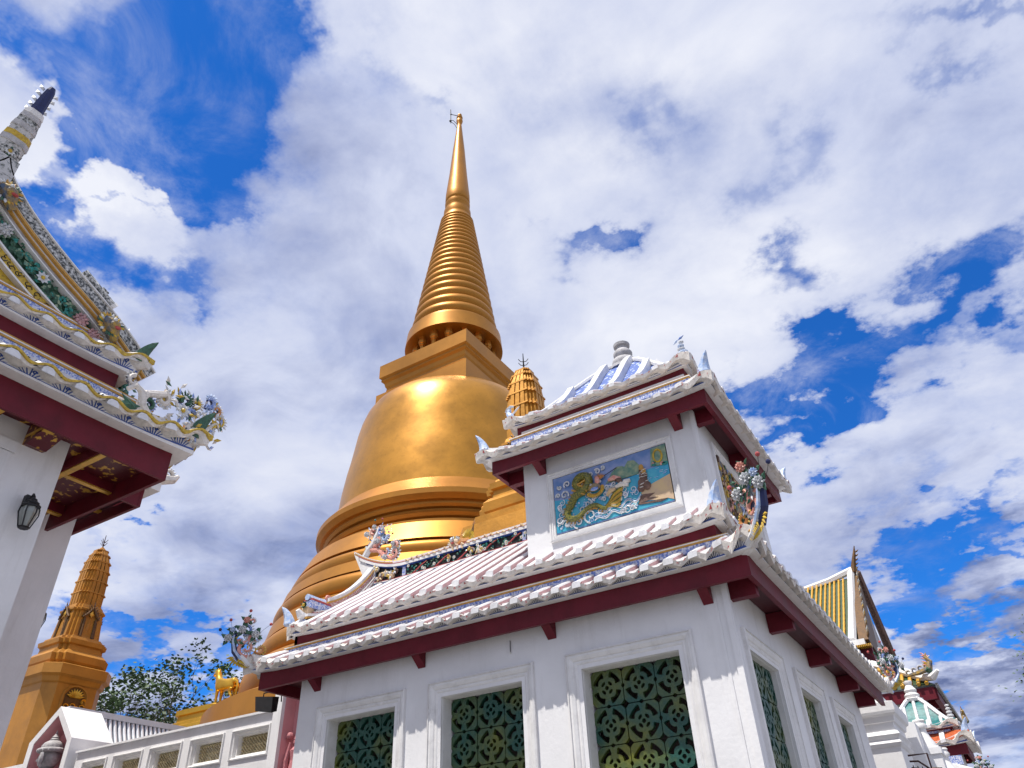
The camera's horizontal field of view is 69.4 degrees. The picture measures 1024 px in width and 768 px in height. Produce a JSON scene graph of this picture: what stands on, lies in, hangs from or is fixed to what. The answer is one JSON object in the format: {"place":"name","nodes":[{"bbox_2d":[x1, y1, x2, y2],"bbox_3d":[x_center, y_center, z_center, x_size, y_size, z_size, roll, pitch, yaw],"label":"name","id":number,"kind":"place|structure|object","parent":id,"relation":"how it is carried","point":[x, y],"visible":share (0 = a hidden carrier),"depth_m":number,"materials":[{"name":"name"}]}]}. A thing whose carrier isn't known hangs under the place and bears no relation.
{"place":"outdoors","nodes":[
{"label":"outdoors","id":0,"kind":"place"},
{"bbox_2d":[6,764,22,767],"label":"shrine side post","id":1,"kind":"object","parent":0,"point":[18,766],"depth_m":15.33,"materials":[{"name":"white paint"}]},
{"bbox_2d":[0,84,226,749],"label":"temple hall","id":2,"kind":"structure","parent":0,"point":[87,441],"depth_m":9.97,"materials":[{"name":"white paint"}]},
{"bbox_2d":[17,493,40,529],"bbox_3d":[-5.694,1.493,8.698,0.311,0.468,0.222,-22,-40,24],"label":"wall lantern","id":3,"kind":"object","parent":2,"relation":"attached to","point":[29,510],"depth_m":8.61,"materials":[{"name":"metal"}]},
{"bbox_2d":[74,712,272,767],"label":"perimeter wall","id":4,"kind":"structure","parent":0,"point":[190,746],"depth_m":12.73,"materials":[{"name":"white paint"}]},
{"bbox_2d":[0,0,1023,767],"label":"sky","id":5,"kind":"structure","parent":0,"point":[824,199],"materials":[{"name":"blue"}]},
{"bbox_2d":[219,335,904,767],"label":"pavilion","id":6,"kind":"structure","parent":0,"point":[629,593],"depth_m":8.05,"materials":[{"name":"white paint"}]},
{"bbox_2d":[255,692,281,712],"bbox_3d":[-3.146,4.184,9.813,0.622,0.357,0.129,-22,-40,24],"label":"floodlight","id":7,"kind":"object","parent":6,"relation":"attached to","point":[266,704],"visible":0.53,"depth_m":9.78,"materials":[{"name":"black paint"}]},
{"bbox_2d":[310,688,406,767],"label":"window","id":8,"kind":"structure","parent":6,"relation":"in","point":[348,736],"depth_m":8.57,"materials":[{"name":"white paint"}]},
{"bbox_2d":[426,661,539,767],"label":"window","id":9,"kind":"structure","parent":6,"relation":"in","point":[466,711],"depth_m":7.82,"materials":[{"name":"white paint"}]},
{"bbox_2d":[564,628,715,767],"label":"window","id":10,"kind":"structure","parent":6,"relation":"in","point":[684,637],"depth_m":7.04,"materials":[{"name":"white paint"}]},
{"bbox_2d":[740,626,809,767],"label":"window","id":11,"kind":"structure","parent":6,"relation":"in","point":[773,720],"depth_m":7.30,"materials":[{"name":"white paint"}]},
{"bbox_2d":[791,667,844,767],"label":"window","id":12,"kind":"structure","parent":6,"relation":"in","point":[822,754],"depth_m":8.69,"materials":[{"name":"white paint"}]},
{"bbox_2d":[829,697,869,767],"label":"window","id":13,"kind":"structure","parent":6,"relation":"in","point":[844,729],"depth_m":10.09,"materials":[{"name":"white paint"}]},
{"bbox_2d":[804,546,968,723],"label":"yellow tiled hall","id":14,"kind":"structure","parent":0,"point":[843,603],"depth_m":32.30,"materials":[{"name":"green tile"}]},
{"bbox_2d":[899,680,981,765],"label":"tiled pavilion","id":15,"kind":"structure","parent":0,"point":[951,734],"depth_m":16.35,"materials":[{"name":"white paint"}]},
{"bbox_2d":[949,755,994,767],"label":"flower finial roof","id":16,"kind":"structure","parent":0,"point":[957,761],"depth_m":14.35,"materials":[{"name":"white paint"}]},
{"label":"ground","id":17,"kind":"structure","parent":0,"visible":0},
{"bbox_2d":[0,535,110,767],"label":"golden prang","id":18,"kind":"structure","parent":17,"relation":"on","point":[67,665],"depth_m":28.13,"materials":[{"name":"paint"}]},
{"bbox_2d":[22,706,112,767],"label":"image niche","id":19,"kind":"object","parent":17,"relation":"on","point":[77,729],"visible":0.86,"depth_m":14.94,"materials":[{"name":"white paint"}]},
{"bbox_2d":[36,731,64,767],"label":"stone urn","id":20,"kind":"object","parent":19,"relation":"in","point":[51,751],"visible":0.94,"depth_m":14.56,"materials":[{"name":"white stone"}]},
{"bbox_2d":[68,706,262,767],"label":"walkway roof","id":21,"kind":"structure","parent":17,"relation":"on","point":[121,728],"depth_m":19.77,"materials":[{"name":"metal"}]},
{"bbox_2d":[96,637,237,723],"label":"tree","id":22,"kind":"object","parent":17,"relation":"on","point":[113,704],"visible":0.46,"depth_m":52.98,"materials":[{"name":"green plant"}]},
{"bbox_2d":[153,654,242,723],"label":"tree","id":23,"kind":"object","parent":17,"relation":"on","point":[205,700],"visible":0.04,"depth_m":50.60,"materials":[{"name":"green plant"}]},
{"bbox_2d":[173,703,266,747],"bbox_3d":[-9.092,15.480,25.274,5.300,8.140,5.000,-22,-40,24],"label":"golden pedestal","id":24,"kind":"object","parent":17,"relation":"on","point":[188,717],"visible":0.19,"depth_m":26.30,"materials":[{"name":"gold metal"}]},
{"bbox_2d":[213,669,238,702],"bbox_3d":[-10.659,11.249,27.483,1.495,1.463,0.409,-22,-40,24],"label":"horse statue","id":25,"kind":"object","parent":24,"relation":"on","point":[223,685],"visible":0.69,"depth_m":27.32,"materials":[{"name":"gold metal"}]},
{"bbox_2d":[200,109,513,723],"bbox_3d":[-3.356,-2.460,39.765,17.800,41.300,17.800,-22,-40,24],"label":"golden stupa","id":26,"kind":"object","parent":24,"relation":"on","point":[419,478],"visible":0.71,"depth_m":31.29,"materials":[{"name":"gold metal"}]},
{"bbox_2d":[266,695,299,767],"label":"pink gate pier","id":27,"kind":"structure","parent":17,"relation":"on","point":[282,736],"depth_m":11.86,"materials":[{"name":"white paint"}]},
{"bbox_2d":[460,356,545,538],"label":"golden prang","id":28,"kind":"structure","parent":17,"relation":"on","point":[503,507],"depth_m":19.42,"materials":[{"name":"gold metal"}]},
{"bbox_2d":[859,698,930,767],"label":"white gate pier","id":29,"kind":"structure","parent":17,"relation":"on","point":[894,736],"depth_m":11.91,"materials":[{"name":"paint"}]},
{"bbox_2d":[908,753,941,767],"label":"iron gate","id":30,"kind":"structure","parent":17,"relation":"on","point":[926,766],"depth_m":11.23,"materials":[{"name":"metal"}]},
{"bbox_2d":[912,719,946,767],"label":"white finial post","id":31,"kind":"object","parent":17,"relation":"on","point":[935,752],"visible":0.69,"depth_m":12.93,"materials":[{"name":"paint"}]},
{"bbox_2d":[942,748,954,767],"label":"white finial post","id":32,"kind":"object","parent":17,"relation":"on","point":[949,764],"visible":0.5,"depth_m":13.81,"materials":[{"name":"paint"}]},
{"bbox_2d":[1005,614,1023,696],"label":"tree","id":33,"kind":"object","parent":17,"relation":"on","point":[1017,655],"visible":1,"depth_m":24.27,"materials":[{"name":"green plant"}]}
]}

